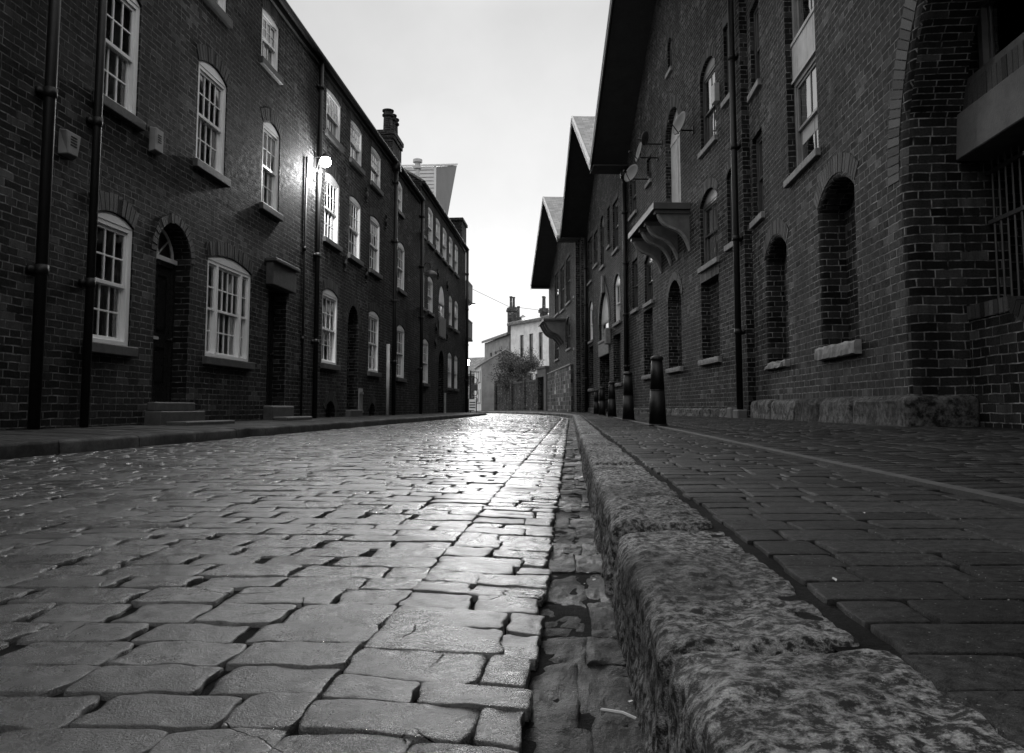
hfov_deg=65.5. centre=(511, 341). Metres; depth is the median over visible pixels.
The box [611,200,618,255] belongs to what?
window
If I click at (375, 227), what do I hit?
window
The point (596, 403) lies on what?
bollard
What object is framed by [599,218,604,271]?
window
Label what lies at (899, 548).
pavement
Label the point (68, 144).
alarm box
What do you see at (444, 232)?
window
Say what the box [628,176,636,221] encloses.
window
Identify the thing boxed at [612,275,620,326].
window
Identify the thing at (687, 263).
warehouse
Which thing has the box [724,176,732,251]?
window
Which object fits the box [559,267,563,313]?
window
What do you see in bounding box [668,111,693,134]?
satellite dish
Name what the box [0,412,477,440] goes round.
pavement
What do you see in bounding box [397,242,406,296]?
window
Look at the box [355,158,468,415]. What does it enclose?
terraced house
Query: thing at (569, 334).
window
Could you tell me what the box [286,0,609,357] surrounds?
sky
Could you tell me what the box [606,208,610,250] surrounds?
window
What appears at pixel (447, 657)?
road
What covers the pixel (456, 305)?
window
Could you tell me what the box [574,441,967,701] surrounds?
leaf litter
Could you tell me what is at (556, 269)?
warehouse
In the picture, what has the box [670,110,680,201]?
loading door
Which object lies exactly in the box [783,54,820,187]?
window
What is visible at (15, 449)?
kerb
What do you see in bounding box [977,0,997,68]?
window
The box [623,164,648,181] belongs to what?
satellite dish
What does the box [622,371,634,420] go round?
bollard
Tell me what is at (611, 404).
bollard
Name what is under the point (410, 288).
terraced house
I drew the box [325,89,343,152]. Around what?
window
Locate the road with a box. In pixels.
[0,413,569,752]
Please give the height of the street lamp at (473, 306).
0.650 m
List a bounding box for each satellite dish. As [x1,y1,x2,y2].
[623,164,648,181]
[629,142,657,161]
[637,131,662,147]
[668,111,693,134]
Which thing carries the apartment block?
on the ground
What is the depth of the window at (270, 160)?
14.38 m
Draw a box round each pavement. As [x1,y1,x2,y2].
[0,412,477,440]
[485,410,1023,747]
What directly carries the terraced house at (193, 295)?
on the ground
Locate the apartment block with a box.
[465,282,472,366]
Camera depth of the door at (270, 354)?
14.76 m
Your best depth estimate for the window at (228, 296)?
12.57 m
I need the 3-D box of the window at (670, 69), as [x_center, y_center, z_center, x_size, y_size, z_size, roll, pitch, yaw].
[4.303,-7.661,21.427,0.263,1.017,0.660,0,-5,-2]
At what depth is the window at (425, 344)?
29.46 m
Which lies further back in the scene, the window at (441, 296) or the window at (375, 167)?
the window at (441, 296)
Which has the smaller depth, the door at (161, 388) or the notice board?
the door at (161, 388)
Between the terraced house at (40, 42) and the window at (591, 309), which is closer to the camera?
the terraced house at (40, 42)
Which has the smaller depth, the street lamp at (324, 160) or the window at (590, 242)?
the street lamp at (324, 160)
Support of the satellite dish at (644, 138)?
attached to the warehouse at (687, 263)
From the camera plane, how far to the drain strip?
2.59 m
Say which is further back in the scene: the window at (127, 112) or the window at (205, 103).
the window at (205, 103)
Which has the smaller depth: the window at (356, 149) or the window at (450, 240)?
the window at (356, 149)
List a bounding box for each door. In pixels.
[151,259,175,401]
[266,291,274,404]
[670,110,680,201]
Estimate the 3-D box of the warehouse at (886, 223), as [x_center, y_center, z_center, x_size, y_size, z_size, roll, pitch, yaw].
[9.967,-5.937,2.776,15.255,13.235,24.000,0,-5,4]
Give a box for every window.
[92,211,137,356]
[93,0,145,130]
[193,61,230,187]
[202,256,254,369]
[203,0,232,27]
[259,8,283,84]
[259,121,283,221]
[320,289,340,370]
[323,173,342,252]
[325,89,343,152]
[348,196,363,266]
[349,120,364,175]
[367,311,381,377]
[369,216,382,279]
[370,146,383,196]
[396,325,406,382]
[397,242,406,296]
[398,182,404,218]
[423,339,430,386]
[427,277,434,317]
[428,207,434,249]
[435,218,441,258]
[439,286,443,338]
[442,228,448,265]
[447,353,452,390]
[449,236,454,272]
[449,296,453,329]
[454,245,459,278]
[454,301,459,333]
[454,355,458,391]
[539,332,542,359]
[554,274,558,317]
[554,344,558,361]
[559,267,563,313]
[565,257,570,306]
[565,318,570,351]
[587,238,591,286]
[588,303,592,343]
[592,233,597,269]
[598,294,608,344]
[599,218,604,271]
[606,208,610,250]
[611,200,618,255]
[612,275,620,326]
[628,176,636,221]
[630,260,637,314]
[642,257,652,308]
[644,159,651,188]
[665,41,672,79]
[697,57,716,159]
[697,188,718,273]
[720,28,729,108]
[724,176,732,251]
[747,5,761,102]
[749,133,764,229]
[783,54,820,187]
[791,0,813,39]
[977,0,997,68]
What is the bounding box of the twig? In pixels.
[601,708,637,720]
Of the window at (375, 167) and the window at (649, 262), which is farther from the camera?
the window at (649, 262)
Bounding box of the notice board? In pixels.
[468,399,476,412]
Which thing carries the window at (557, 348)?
in the warehouse at (556, 269)
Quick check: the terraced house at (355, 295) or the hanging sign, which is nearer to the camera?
the terraced house at (355, 295)
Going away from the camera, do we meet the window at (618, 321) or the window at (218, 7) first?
the window at (218, 7)
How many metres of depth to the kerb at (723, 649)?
0.84 m
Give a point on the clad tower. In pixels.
(439, 179)
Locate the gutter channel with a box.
[524,417,644,752]
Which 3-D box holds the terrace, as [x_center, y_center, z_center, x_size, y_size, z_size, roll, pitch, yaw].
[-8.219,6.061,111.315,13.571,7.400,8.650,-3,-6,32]
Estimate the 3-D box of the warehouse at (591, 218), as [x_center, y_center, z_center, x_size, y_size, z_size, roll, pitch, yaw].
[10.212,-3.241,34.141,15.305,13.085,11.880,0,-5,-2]
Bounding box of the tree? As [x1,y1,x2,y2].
[484,346,543,390]
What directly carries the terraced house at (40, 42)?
on the ground
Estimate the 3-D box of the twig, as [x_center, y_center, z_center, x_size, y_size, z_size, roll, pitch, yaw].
[0.129,0.450,0.962,0.006,0.008,0.054,5,-7,-44]
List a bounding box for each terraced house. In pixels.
[0,0,82,444]
[63,0,326,438]
[215,0,400,423]
[327,108,424,419]
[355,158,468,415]
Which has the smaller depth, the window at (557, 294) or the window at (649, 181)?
the window at (649, 181)
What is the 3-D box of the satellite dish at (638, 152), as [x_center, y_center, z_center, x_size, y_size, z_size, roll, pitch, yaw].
[3.772,-5.462,22.886,0.809,0.548,0.511,-2,-5,18]
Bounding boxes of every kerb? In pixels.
[0,413,486,458]
[469,411,1023,752]
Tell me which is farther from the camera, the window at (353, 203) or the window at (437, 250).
the window at (437, 250)
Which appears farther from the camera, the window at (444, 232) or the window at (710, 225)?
the window at (444, 232)
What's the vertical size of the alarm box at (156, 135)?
0.317 m
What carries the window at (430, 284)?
in the terraced house at (445, 321)
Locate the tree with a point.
(516, 369)
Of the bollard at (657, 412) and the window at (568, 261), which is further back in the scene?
the window at (568, 261)
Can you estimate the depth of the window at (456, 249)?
37.61 m
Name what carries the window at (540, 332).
in the rendered building at (526, 331)
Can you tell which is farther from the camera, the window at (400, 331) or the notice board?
the notice board
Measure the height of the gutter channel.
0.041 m
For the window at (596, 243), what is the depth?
36.67 m
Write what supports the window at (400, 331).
in the terraced house at (410, 288)
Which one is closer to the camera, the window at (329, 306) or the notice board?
the window at (329, 306)
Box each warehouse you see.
[530,196,580,414]
[560,115,628,413]
[589,0,755,417]
[746,0,1023,428]
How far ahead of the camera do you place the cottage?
75.52 m
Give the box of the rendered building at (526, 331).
[507,296,548,379]
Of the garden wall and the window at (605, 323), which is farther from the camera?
the garden wall
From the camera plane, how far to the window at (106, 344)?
9.47 m
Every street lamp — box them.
[313,151,330,181]
[424,262,436,275]
[469,303,476,309]
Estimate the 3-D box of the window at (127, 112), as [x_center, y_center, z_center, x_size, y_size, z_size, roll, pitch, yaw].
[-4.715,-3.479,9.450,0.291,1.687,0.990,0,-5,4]
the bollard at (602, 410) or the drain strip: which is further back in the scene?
the bollard at (602, 410)
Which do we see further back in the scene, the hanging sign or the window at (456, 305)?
the hanging sign
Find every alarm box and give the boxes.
[58,129,80,160]
[149,127,163,155]
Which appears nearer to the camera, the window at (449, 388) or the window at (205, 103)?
the window at (205, 103)
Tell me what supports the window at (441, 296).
in the terraced house at (445, 321)
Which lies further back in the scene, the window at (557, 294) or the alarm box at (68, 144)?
the window at (557, 294)
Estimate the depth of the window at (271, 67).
14.30 m
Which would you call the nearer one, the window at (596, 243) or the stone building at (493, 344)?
the window at (596, 243)
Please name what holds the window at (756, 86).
in the warehouse at (886, 223)
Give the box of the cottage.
[473,349,529,410]
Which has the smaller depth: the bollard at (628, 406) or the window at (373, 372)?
the bollard at (628, 406)
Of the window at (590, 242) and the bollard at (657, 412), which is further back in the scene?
the window at (590, 242)
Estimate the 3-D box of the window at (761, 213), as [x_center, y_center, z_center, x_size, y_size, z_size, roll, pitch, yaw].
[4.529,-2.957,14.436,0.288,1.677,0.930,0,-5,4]
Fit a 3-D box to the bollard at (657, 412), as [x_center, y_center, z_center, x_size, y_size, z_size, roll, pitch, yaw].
[1.856,0.633,10.174,0.250,0.916,0.250,1,-5,-13]
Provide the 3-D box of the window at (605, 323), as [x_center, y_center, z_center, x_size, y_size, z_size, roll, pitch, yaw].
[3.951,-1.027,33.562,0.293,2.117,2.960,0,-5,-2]
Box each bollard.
[593,390,598,413]
[598,387,605,414]
[607,381,616,416]
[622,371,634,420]
[648,355,667,425]
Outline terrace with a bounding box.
[468,357,484,410]
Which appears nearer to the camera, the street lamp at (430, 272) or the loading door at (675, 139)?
the loading door at (675, 139)
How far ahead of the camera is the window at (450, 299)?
35.66 m
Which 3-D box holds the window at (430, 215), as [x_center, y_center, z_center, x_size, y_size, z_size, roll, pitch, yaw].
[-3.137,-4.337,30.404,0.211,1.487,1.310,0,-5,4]
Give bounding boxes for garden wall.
[494,366,548,410]
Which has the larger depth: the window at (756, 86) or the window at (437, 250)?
the window at (437, 250)
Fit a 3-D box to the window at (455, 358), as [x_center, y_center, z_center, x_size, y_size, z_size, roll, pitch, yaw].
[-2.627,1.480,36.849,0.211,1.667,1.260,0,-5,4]
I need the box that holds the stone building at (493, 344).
[482,296,542,359]
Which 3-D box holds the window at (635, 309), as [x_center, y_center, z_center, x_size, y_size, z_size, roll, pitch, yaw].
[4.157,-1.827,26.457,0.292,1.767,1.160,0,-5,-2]
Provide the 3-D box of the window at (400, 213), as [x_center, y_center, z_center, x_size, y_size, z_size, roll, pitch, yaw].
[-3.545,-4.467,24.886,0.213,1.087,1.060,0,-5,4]
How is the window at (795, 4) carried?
in the warehouse at (886, 223)
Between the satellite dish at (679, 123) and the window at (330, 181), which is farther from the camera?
the satellite dish at (679, 123)
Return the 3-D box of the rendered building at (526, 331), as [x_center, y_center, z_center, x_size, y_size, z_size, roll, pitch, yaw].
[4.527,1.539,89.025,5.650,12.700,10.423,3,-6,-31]
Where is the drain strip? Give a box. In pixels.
[613,417,1023,506]
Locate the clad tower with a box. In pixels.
[402,163,457,214]
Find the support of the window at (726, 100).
in the warehouse at (687, 263)
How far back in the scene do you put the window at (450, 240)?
35.69 m
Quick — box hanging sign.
[470,370,478,412]
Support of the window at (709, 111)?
in the warehouse at (687, 263)

